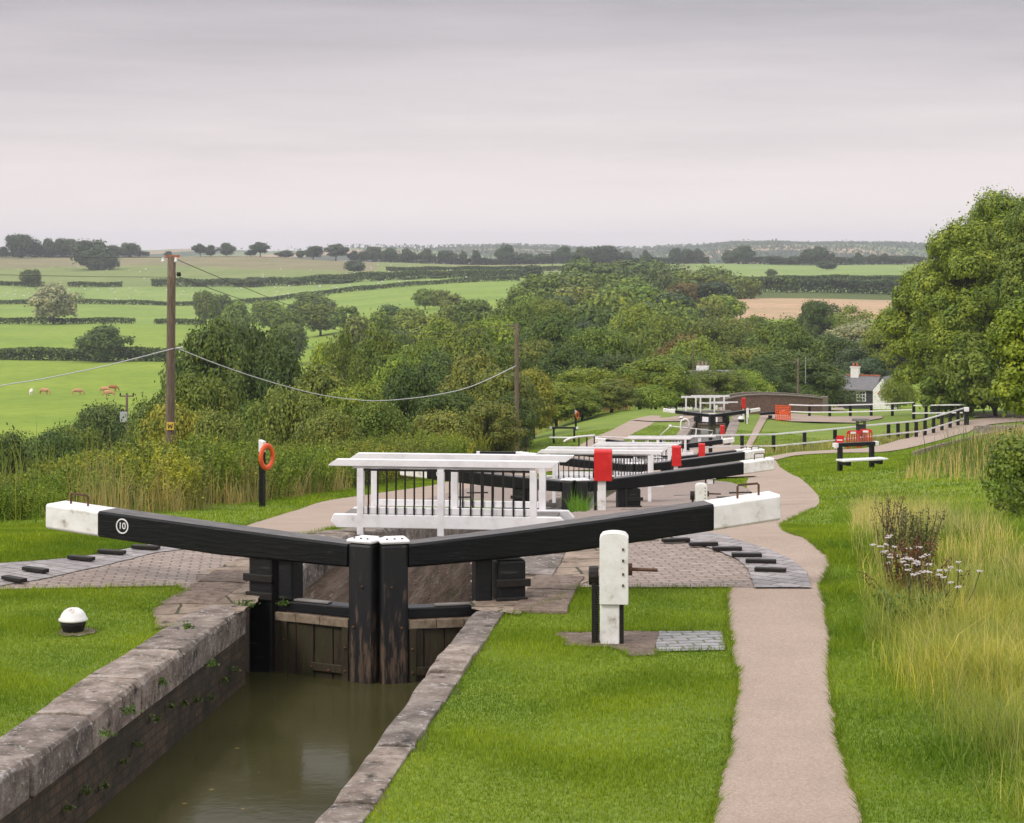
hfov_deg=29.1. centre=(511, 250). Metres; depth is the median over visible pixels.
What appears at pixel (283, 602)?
wall weed
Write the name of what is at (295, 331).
distant tree
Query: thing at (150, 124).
sky
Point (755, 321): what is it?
woodland tree
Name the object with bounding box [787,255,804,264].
skyline tree
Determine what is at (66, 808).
wall weed
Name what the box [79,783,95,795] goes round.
wall weed
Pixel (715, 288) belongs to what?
distant tree
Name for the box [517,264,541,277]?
field tree
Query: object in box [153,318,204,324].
field hedge
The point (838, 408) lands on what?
lane
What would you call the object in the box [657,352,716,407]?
woodland tree
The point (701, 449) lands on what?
paddle stand
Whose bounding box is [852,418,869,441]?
stone lectern
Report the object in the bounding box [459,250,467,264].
skyline tree
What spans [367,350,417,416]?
woodland tree
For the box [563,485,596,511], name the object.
grass tuft
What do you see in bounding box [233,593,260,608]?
wall weed
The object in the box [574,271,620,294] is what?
distant tree
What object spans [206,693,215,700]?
wall weed
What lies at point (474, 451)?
scrub bush
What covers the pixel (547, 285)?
distant tree
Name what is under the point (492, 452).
bench
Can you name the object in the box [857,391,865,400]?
window
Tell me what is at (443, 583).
chamber wall
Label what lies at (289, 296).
field hedge
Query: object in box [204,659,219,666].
wall weed
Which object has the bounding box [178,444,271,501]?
scrub bush
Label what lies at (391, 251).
skyline tree
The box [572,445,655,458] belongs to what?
lock gate
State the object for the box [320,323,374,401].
woodland tree
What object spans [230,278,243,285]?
distant tree
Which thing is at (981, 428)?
retaining wall
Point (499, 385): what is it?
woodland tree
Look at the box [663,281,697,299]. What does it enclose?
distant tree
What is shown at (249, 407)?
woodland shrub
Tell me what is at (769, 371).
woodland tree
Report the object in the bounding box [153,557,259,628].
stone slabs
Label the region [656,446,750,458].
lock gate
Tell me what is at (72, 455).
scrub bush
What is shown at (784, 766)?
towpath
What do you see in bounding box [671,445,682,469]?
paddle stand
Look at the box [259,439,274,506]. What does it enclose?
lifebuoy post
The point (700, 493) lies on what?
paddle stand
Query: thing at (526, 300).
distant tree
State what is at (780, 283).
field hedge
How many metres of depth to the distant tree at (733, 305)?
536.14 m
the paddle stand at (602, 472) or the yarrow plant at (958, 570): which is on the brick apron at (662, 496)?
the paddle stand at (602, 472)
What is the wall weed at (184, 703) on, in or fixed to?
attached to the chamber wall at (57, 753)
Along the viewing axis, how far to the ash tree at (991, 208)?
155.07 m
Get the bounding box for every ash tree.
[871,259,936,411]
[902,211,1008,412]
[960,185,1022,410]
[977,197,1023,365]
[981,291,1023,424]
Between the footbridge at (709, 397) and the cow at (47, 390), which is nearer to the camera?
the footbridge at (709, 397)
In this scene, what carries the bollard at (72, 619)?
on the bare soil
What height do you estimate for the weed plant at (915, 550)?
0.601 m
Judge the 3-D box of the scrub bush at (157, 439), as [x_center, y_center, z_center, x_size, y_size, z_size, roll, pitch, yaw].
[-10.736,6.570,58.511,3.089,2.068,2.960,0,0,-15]
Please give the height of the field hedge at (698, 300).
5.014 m
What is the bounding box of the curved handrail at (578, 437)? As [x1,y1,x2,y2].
[564,434,594,457]
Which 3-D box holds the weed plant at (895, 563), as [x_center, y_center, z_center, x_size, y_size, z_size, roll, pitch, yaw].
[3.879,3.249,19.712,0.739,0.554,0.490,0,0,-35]
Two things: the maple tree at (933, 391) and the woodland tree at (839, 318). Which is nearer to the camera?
the maple tree at (933, 391)
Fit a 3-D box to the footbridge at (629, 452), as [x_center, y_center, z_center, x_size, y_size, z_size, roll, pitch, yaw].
[2.201,5.403,47.368,3.132,1.270,0.860,0,0,5]
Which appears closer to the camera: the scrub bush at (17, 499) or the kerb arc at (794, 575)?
the kerb arc at (794, 575)
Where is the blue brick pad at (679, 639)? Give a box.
[656,631,724,650]
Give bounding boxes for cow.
[39,388,50,393]
[71,388,84,394]
[99,387,109,392]
[102,390,114,396]
[109,385,119,390]
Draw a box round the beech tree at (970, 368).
[935,326,1006,415]
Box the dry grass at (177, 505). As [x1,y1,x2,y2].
[60,428,355,513]
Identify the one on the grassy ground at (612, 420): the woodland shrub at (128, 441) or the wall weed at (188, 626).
the woodland shrub at (128, 441)
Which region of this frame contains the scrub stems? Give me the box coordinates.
[0,416,494,517]
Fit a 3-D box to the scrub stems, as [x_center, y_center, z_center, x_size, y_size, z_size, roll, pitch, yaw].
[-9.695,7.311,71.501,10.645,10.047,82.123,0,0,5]
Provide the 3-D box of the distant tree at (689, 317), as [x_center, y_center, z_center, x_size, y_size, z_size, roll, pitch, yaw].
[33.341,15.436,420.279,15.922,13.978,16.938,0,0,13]
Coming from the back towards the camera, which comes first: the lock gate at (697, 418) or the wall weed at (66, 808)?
the lock gate at (697, 418)
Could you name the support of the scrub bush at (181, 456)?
on the grassy ground at (612, 420)
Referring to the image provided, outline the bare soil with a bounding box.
[59,628,97,635]
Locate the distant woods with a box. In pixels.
[169,238,937,264]
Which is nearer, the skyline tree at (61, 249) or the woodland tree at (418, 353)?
the woodland tree at (418, 353)
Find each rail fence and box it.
[658,408,963,456]
[789,402,914,415]
[912,404,965,418]
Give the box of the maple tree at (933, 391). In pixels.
[915,359,986,415]
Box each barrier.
[775,404,790,420]
[846,430,859,448]
[859,429,871,446]
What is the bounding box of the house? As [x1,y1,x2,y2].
[669,361,731,413]
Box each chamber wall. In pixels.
[0,605,245,822]
[159,569,248,671]
[248,508,505,619]
[315,610,503,822]
[513,575,583,613]
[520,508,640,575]
[538,492,592,508]
[672,412,702,443]
[721,414,740,444]
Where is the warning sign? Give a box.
[834,435,844,449]
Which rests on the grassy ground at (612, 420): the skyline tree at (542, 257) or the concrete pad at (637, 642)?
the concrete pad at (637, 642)
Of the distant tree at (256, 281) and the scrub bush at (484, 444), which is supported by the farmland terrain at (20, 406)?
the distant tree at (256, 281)
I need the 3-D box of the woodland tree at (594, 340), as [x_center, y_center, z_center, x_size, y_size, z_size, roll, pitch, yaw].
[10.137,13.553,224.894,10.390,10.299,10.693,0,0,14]
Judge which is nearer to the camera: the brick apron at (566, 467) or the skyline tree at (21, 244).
the brick apron at (566, 467)
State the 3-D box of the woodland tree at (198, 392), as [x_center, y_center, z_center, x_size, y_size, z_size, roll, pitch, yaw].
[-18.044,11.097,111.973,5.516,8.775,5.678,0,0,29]
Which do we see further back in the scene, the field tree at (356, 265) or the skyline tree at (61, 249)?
the skyline tree at (61, 249)
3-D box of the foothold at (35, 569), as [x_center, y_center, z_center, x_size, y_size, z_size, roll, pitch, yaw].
[-5.152,3.449,21.290,0.340,0.042,0.090,0,0,34]
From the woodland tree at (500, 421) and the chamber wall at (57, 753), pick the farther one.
the woodland tree at (500, 421)
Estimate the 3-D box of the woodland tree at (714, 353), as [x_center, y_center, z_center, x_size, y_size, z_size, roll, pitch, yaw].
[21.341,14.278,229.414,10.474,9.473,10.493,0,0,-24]
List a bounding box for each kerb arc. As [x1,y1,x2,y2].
[0,544,179,585]
[674,532,810,586]
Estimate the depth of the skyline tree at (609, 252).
1533.86 m
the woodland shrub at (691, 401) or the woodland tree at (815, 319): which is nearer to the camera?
the woodland shrub at (691, 401)
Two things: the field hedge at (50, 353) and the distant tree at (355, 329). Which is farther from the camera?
the field hedge at (50, 353)
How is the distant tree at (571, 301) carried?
on the farmland terrain at (20, 406)
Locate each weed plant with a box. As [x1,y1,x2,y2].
[856,550,937,592]
[871,493,909,557]
[872,586,950,615]
[873,498,923,563]
[891,505,947,566]
[892,594,951,623]
[897,532,951,584]
[916,570,969,594]
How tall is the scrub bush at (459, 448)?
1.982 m
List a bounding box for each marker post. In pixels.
[524,436,525,451]
[964,407,968,424]
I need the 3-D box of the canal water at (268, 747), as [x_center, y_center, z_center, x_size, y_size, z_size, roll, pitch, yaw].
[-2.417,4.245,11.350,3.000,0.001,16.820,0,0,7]
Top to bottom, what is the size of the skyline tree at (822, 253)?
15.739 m
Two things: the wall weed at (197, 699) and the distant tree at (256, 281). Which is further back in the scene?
the distant tree at (256, 281)
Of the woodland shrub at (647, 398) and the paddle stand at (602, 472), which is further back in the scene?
the woodland shrub at (647, 398)
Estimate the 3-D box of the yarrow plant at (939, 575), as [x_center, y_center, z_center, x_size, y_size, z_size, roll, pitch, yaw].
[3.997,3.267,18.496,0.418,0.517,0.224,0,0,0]
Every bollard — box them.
[58,607,87,632]
[738,416,744,421]
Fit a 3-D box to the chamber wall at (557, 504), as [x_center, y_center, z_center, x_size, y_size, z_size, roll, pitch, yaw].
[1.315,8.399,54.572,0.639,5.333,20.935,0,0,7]
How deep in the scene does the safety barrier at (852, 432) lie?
112.97 m
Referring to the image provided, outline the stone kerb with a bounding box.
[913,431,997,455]
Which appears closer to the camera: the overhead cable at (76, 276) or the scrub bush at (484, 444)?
the overhead cable at (76, 276)
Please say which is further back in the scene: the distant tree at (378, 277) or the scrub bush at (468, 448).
the distant tree at (378, 277)
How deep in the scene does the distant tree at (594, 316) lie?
356.89 m
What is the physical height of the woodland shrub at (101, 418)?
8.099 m
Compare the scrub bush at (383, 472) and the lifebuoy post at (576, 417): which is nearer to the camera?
the scrub bush at (383, 472)
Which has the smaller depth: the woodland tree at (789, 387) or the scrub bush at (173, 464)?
the scrub bush at (173, 464)
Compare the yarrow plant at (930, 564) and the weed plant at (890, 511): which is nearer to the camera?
the yarrow plant at (930, 564)
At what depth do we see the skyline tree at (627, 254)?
1537.40 m
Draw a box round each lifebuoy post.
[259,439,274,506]
[575,410,578,429]
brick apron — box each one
[0,532,305,589]
[422,485,560,500]
[546,457,593,470]
[571,480,749,518]
[580,537,753,586]
[643,463,755,476]
[690,445,748,453]
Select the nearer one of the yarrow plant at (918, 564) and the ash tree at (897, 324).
the yarrow plant at (918, 564)
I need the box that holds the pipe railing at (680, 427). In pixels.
[660,418,712,435]
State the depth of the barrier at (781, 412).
158.01 m
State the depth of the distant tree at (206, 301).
776.63 m
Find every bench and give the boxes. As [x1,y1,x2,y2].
[476,451,518,453]
[549,427,577,442]
[832,441,887,470]
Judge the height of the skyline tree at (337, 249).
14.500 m
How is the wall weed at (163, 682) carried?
attached to the chamber wall at (57, 753)
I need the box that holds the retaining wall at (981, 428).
[974,425,1023,432]
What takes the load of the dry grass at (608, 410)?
on the farmland terrain at (20, 406)
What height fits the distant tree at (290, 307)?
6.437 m
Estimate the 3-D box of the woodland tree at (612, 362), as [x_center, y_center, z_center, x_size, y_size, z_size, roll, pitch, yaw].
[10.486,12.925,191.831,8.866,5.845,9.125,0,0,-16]
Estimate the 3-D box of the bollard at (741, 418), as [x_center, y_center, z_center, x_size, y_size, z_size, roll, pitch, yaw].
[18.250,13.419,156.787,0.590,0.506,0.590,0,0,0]
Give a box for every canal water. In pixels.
[84,671,419,822]
[589,490,615,506]
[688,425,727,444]
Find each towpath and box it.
[247,415,660,531]
[707,460,828,582]
[714,583,861,822]
[769,417,1023,459]
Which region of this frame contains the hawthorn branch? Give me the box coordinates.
[972,464,1023,522]
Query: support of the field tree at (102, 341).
on the farmland terrain at (20, 406)
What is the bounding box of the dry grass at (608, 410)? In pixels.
[535,405,629,434]
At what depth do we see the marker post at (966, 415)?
138.86 m
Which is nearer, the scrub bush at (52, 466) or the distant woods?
the scrub bush at (52, 466)
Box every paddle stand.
[589,530,657,643]
[593,449,613,509]
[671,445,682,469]
[690,483,720,501]
[697,443,704,456]
[705,478,715,483]
[719,425,724,438]
[741,398,745,416]
[745,408,748,423]
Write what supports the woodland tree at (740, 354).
on the farmland terrain at (20, 406)
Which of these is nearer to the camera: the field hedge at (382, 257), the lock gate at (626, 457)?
the lock gate at (626, 457)
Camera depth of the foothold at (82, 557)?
22.05 m
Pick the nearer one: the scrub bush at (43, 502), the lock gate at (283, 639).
the lock gate at (283, 639)
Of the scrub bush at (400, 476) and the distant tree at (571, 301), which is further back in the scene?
the distant tree at (571, 301)
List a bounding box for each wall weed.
[63,800,75,811]
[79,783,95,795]
[97,726,117,737]
[97,777,113,788]
[119,703,142,714]
[120,755,130,765]
[133,739,143,747]
[148,713,161,722]
[158,676,170,686]
[164,701,176,708]
[177,620,194,629]
[179,700,190,706]
[193,695,202,702]
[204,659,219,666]
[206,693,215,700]
[220,677,230,683]
[229,666,240,670]
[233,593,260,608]
[275,598,288,605]
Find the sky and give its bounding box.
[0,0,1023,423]
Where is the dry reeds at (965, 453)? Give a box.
[904,409,1023,478]
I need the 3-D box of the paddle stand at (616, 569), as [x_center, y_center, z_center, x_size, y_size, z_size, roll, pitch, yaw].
[0.990,3.002,17.538,0.612,0.995,0.212,0,0,4]
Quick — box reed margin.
[748,415,963,453]
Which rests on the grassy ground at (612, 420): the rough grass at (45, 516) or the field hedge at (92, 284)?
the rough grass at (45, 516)
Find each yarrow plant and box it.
[871,535,896,580]
[877,545,892,588]
[887,555,918,591]
[901,546,921,586]
[901,555,924,595]
[904,554,950,594]
[911,563,952,594]
[915,571,961,608]
[937,561,982,605]
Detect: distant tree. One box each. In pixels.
[192,289,220,324]
[193,281,204,286]
[211,293,231,320]
[216,299,259,331]
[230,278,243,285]
[242,276,263,286]
[249,300,288,327]
[266,321,308,360]
[268,308,304,337]
[285,303,304,314]
[287,277,304,283]
[292,291,336,306]
[295,302,342,335]
[313,276,329,282]
[328,279,355,282]
[329,304,360,327]
[330,312,378,351]
[364,307,414,345]
[369,303,401,316]
[371,276,386,279]
[391,307,427,318]
[391,313,411,349]
[398,313,446,345]
[410,288,433,309]
[426,290,450,308]
[428,302,459,325]
[438,293,469,307]
[450,297,492,328]
[483,305,512,321]
[496,284,534,308]
[509,293,543,308]
[513,272,573,297]
[540,270,589,289]
[545,293,576,309]
[551,250,630,280]
[552,284,602,305]
[563,302,593,321]
[572,293,617,327]
[573,278,647,313]
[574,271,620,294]
[599,255,636,277]
[600,275,665,302]
[612,258,639,271]
[614,283,666,304]
[629,253,692,276]
[631,263,681,292]
[637,290,702,332]
[641,289,711,319]
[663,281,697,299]
[671,269,726,284]
[693,281,741,298]
[695,291,727,322]
[696,260,734,281]
[702,293,750,319]
[722,272,763,298]
[765,268,777,275]
[816,260,836,269]
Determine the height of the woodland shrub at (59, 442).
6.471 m
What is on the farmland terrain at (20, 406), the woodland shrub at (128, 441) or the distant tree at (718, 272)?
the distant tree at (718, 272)
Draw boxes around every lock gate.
[46,492,383,683]
[378,482,779,683]
[400,469,575,509]
[516,449,632,471]
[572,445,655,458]
[575,453,773,506]
[595,437,664,456]
[634,446,764,471]
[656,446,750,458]
[663,407,711,425]
[667,436,733,456]
[712,406,759,425]
[760,410,784,418]
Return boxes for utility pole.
[119,393,133,430]
[161,255,182,444]
[509,324,518,451]
[693,342,693,408]
[789,356,805,393]
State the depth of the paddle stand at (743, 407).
159.87 m
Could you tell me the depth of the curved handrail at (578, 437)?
100.29 m
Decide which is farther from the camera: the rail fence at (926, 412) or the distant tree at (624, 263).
the distant tree at (624, 263)
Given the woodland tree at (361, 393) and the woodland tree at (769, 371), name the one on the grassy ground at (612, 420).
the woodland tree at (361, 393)
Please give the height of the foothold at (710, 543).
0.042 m
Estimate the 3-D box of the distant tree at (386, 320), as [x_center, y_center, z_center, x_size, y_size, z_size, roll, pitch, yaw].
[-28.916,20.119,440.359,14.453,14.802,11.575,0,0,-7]
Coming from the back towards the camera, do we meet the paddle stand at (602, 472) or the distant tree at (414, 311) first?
the distant tree at (414, 311)
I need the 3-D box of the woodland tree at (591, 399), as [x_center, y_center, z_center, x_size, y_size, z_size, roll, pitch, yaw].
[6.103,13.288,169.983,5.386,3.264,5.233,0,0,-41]
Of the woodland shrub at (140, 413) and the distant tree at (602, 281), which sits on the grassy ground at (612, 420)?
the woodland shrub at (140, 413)
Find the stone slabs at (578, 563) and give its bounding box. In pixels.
[469,548,599,613]
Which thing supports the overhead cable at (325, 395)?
attached to the utility pole at (170, 359)
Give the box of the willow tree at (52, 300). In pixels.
[23,281,83,323]
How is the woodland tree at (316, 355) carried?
on the farmland terrain at (20, 406)
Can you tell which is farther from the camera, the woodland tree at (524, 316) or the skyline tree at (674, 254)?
the skyline tree at (674, 254)
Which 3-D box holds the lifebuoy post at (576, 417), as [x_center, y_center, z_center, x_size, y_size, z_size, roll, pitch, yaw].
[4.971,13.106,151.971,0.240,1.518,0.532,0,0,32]
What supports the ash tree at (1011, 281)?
on the grassy ground at (612, 420)
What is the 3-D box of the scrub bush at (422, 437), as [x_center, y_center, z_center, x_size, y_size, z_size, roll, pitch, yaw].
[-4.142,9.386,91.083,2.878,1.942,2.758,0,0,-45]
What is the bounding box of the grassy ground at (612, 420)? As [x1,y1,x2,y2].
[0,410,1023,822]
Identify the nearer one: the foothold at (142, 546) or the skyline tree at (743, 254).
the foothold at (142, 546)
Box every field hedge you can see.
[0,251,149,257]
[0,275,519,305]
[0,281,45,286]
[0,317,135,323]
[0,346,178,361]
[67,281,122,286]
[151,268,543,286]
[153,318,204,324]
[358,252,709,264]
[386,265,565,271]
[694,298,706,303]
[728,255,936,264]
[734,274,902,280]
[748,276,800,292]
[799,277,904,293]
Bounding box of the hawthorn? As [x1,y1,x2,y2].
[979,427,1023,513]
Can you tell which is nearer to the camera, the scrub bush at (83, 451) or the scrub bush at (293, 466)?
the scrub bush at (83, 451)
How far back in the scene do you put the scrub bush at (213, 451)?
57.11 m
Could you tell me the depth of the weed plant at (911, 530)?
21.66 m
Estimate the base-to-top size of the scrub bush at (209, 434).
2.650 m
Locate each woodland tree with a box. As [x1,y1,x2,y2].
[154,306,260,415]
[160,368,240,430]
[229,320,293,364]
[237,331,319,413]
[285,357,351,423]
[307,340,345,375]
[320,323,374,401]
[323,380,397,425]
[337,316,409,383]
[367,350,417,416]
[378,356,446,430]
[386,340,440,384]
[407,388,482,422]
[412,315,457,348]
[413,345,454,392]
[436,314,494,364]
[436,346,502,397]
[461,399,532,451]
[470,367,548,445]
[472,315,520,346]
[485,342,533,372]
[493,298,541,342]
[495,388,540,449]
[508,337,555,368]
[513,307,581,352]
[520,365,559,438]
[523,296,575,323]
[530,338,610,382]
[547,381,584,426]
[550,365,617,415]
[563,385,604,420]
[565,324,643,359]
[572,317,603,332]
[587,377,639,412]
[593,352,646,409]
[603,299,657,358]
[614,352,700,409]
[618,369,658,409]
[629,309,692,358]
[649,331,703,357]
[651,333,736,369]
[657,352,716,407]
[686,317,748,360]
[691,368,761,409]
[720,313,758,344]
[725,345,770,369]
[728,356,787,391]
[739,313,769,329]
[743,312,832,362]
[751,349,822,385]
[773,352,852,406]
[781,382,796,393]
[796,299,840,338]
[814,330,860,363]
[819,317,871,356]
[826,303,874,334]
[829,344,906,374]
[839,370,863,374]
[841,355,893,378]
[856,321,909,373]
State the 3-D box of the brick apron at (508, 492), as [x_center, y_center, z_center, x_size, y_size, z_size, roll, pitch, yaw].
[0.046,7.133,59.112,3.291,3.732,38.485,0,0,4]
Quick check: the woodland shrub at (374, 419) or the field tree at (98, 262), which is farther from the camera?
the field tree at (98, 262)
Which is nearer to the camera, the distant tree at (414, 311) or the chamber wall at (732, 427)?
the chamber wall at (732, 427)
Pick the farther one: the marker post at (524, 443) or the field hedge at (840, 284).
the field hedge at (840, 284)
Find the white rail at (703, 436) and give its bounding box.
[586,434,715,446]
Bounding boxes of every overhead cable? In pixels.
[0,348,173,385]
[24,275,114,276]
[29,256,169,257]
[177,259,515,333]
[178,349,514,400]
[179,277,511,339]
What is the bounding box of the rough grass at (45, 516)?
[0,490,213,525]
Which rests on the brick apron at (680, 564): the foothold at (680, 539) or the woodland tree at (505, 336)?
the foothold at (680, 539)
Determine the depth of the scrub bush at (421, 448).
83.12 m
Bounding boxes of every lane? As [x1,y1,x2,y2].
[831,407,844,410]
[973,414,1023,416]
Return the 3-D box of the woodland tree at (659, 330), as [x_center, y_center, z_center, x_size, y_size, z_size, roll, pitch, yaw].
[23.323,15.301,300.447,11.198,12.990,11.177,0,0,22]
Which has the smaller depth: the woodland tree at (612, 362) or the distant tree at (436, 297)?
the woodland tree at (612, 362)
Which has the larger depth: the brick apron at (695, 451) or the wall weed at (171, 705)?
the brick apron at (695, 451)
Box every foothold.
[1,575,26,582]
[22,566,48,572]
[67,554,94,560]
[97,549,125,554]
[131,544,160,549]
[661,537,689,542]
[689,541,717,545]
[712,546,741,550]
[731,552,761,556]
[745,558,775,563]
[754,566,786,571]
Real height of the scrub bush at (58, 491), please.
0.951 m
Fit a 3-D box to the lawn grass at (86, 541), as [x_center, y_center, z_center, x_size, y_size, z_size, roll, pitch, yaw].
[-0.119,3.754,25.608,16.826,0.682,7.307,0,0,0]
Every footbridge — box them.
[329,452,573,535]
[538,446,667,502]
[592,442,680,462]
[625,436,693,455]
[681,395,737,411]
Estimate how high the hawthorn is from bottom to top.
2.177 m
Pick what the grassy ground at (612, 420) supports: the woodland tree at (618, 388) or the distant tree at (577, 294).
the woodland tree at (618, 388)
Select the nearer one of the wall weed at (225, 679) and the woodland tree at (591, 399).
the wall weed at (225, 679)
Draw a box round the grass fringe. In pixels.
[0,506,865,822]
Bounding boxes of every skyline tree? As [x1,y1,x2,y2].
[0,246,8,256]
[4,233,41,257]
[30,242,44,257]
[41,237,57,257]
[53,237,69,257]
[64,238,77,254]
[107,244,121,255]
[119,242,142,255]
[191,243,205,256]
[204,245,218,256]
[216,242,236,255]
[244,250,256,256]
[248,242,271,256]
[273,250,296,257]
[296,250,302,257]
[302,246,323,258]
[323,243,349,260]
[347,251,358,260]
[360,246,381,261]
[382,247,397,255]
[397,248,416,261]
[417,247,436,262]
[437,250,459,263]
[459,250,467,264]
[471,249,480,264]
[491,243,520,264]
[514,252,535,263]
[533,253,551,263]
[550,245,575,263]
[574,246,594,261]
[593,244,622,261]
[619,250,631,259]
[639,249,651,262]
[668,247,680,263]
[680,248,691,262]
[690,248,704,260]
[721,250,733,263]
[729,244,756,263]
[761,255,789,264]
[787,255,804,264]
[798,249,821,264]
[811,246,829,260]
[826,253,837,261]
[852,252,864,264]
[868,254,879,262]
[880,253,890,264]
[885,255,908,264]
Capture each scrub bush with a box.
[0,470,67,493]
[0,473,25,496]
[0,480,39,520]
[0,485,13,521]
[9,467,126,506]
[17,451,158,511]
[18,482,67,517]
[36,449,131,474]
[36,451,112,469]
[60,448,93,463]
[70,439,214,508]
[70,449,152,467]
[81,460,138,502]
[94,443,203,510]
[110,436,183,455]
[129,448,207,502]
[145,440,195,450]
[149,434,225,450]
[160,432,235,448]
[163,440,244,503]
[167,434,266,461]
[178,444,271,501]
[188,431,244,453]
[188,443,301,498]
[209,433,272,449]
[244,443,301,453]
[246,450,295,491]
[248,442,339,492]
[269,448,321,494]
[275,440,320,452]
[289,443,356,488]
[297,439,355,483]
[302,439,385,484]
[312,437,362,450]
[316,438,381,485]
[343,439,399,481]
[345,432,405,447]
[355,442,411,479]
[364,433,417,478]
[367,429,429,442]
[370,439,427,452]
[386,438,427,452]
[398,432,451,452]
[399,434,443,452]
[401,433,452,452]
[414,428,467,453]
[414,429,472,453]
[427,431,476,453]
[448,435,482,453]
[455,426,491,450]
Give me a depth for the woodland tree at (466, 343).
223.79 m
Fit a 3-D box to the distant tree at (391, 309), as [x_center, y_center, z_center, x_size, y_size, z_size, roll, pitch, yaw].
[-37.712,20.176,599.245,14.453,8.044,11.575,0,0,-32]
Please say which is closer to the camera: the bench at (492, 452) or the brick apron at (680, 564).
the brick apron at (680, 564)
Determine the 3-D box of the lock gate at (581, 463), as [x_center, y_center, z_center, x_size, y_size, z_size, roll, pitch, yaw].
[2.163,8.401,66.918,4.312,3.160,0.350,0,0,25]
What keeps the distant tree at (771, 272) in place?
on the farmland terrain at (20, 406)
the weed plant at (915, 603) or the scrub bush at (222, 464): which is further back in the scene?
the scrub bush at (222, 464)
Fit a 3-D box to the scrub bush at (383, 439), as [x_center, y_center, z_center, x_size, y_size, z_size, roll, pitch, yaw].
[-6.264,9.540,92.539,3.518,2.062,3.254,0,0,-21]
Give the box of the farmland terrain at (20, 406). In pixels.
[0,243,1003,465]
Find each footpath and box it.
[631,414,693,420]
[746,417,766,444]
[760,413,881,422]
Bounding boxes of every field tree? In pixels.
[19,268,41,286]
[69,238,112,265]
[72,323,140,361]
[80,249,120,269]
[343,260,365,271]
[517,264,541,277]
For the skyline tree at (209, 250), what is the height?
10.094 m
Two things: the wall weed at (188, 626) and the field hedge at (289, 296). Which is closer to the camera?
the wall weed at (188, 626)
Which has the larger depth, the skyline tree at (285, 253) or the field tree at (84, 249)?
the skyline tree at (285, 253)
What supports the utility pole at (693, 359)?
on the farmland terrain at (20, 406)
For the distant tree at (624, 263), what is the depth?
793.57 m
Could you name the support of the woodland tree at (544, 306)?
on the farmland terrain at (20, 406)
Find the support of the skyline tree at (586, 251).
on the farmland terrain at (20, 406)
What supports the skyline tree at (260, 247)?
on the farmland terrain at (20, 406)
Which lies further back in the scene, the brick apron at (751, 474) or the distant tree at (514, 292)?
the distant tree at (514, 292)
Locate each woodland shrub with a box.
[0,422,38,476]
[22,421,88,465]
[57,395,132,450]
[58,421,106,457]
[112,416,152,451]
[118,375,177,448]
[128,389,211,447]
[187,396,257,445]
[235,392,281,443]
[247,373,332,445]
[282,399,366,447]
[349,391,417,443]
[399,403,482,442]
[622,381,687,409]
[662,379,709,409]
[673,386,721,409]
[733,364,777,391]
[786,381,829,400]
[828,387,865,406]
[878,373,922,408]
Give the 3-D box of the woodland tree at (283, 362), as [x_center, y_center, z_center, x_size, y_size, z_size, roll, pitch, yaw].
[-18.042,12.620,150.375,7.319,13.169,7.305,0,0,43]
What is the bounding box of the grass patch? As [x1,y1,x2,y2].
[397,500,490,507]
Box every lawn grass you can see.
[0,479,1016,554]
[0,522,1023,563]
[237,425,1015,506]
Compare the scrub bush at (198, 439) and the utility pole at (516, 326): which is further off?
the utility pole at (516, 326)
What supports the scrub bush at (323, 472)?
on the grassy ground at (612, 420)
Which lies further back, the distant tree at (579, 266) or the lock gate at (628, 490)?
the distant tree at (579, 266)
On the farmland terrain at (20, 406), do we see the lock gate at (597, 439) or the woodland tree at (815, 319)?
the woodland tree at (815, 319)
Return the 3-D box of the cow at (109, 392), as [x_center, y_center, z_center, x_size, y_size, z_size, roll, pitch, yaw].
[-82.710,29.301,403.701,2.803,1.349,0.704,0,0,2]
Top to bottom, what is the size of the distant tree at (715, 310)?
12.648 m
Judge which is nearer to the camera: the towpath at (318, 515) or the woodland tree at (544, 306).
the towpath at (318, 515)
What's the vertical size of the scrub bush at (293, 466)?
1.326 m
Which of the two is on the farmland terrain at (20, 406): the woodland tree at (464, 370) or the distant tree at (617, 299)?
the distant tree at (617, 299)
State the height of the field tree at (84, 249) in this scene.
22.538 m
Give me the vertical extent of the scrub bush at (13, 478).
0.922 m
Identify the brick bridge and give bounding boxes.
[718,392,827,423]
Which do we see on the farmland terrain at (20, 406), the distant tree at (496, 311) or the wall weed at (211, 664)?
the distant tree at (496, 311)
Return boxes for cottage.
[839,363,896,408]
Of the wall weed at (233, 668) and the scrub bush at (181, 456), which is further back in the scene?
the scrub bush at (181, 456)
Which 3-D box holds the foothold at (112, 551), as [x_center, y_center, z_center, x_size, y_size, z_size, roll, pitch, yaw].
[-4.582,3.449,22.552,0.340,0.042,0.090,0,0,22]
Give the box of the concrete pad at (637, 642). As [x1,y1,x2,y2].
[557,631,658,655]
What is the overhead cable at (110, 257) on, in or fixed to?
attached to the utility pole at (170, 359)
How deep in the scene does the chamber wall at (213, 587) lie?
20.35 m
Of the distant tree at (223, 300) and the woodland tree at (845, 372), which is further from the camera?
the distant tree at (223, 300)
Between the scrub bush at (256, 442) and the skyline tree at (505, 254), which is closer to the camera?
the scrub bush at (256, 442)
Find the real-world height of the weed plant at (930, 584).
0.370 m

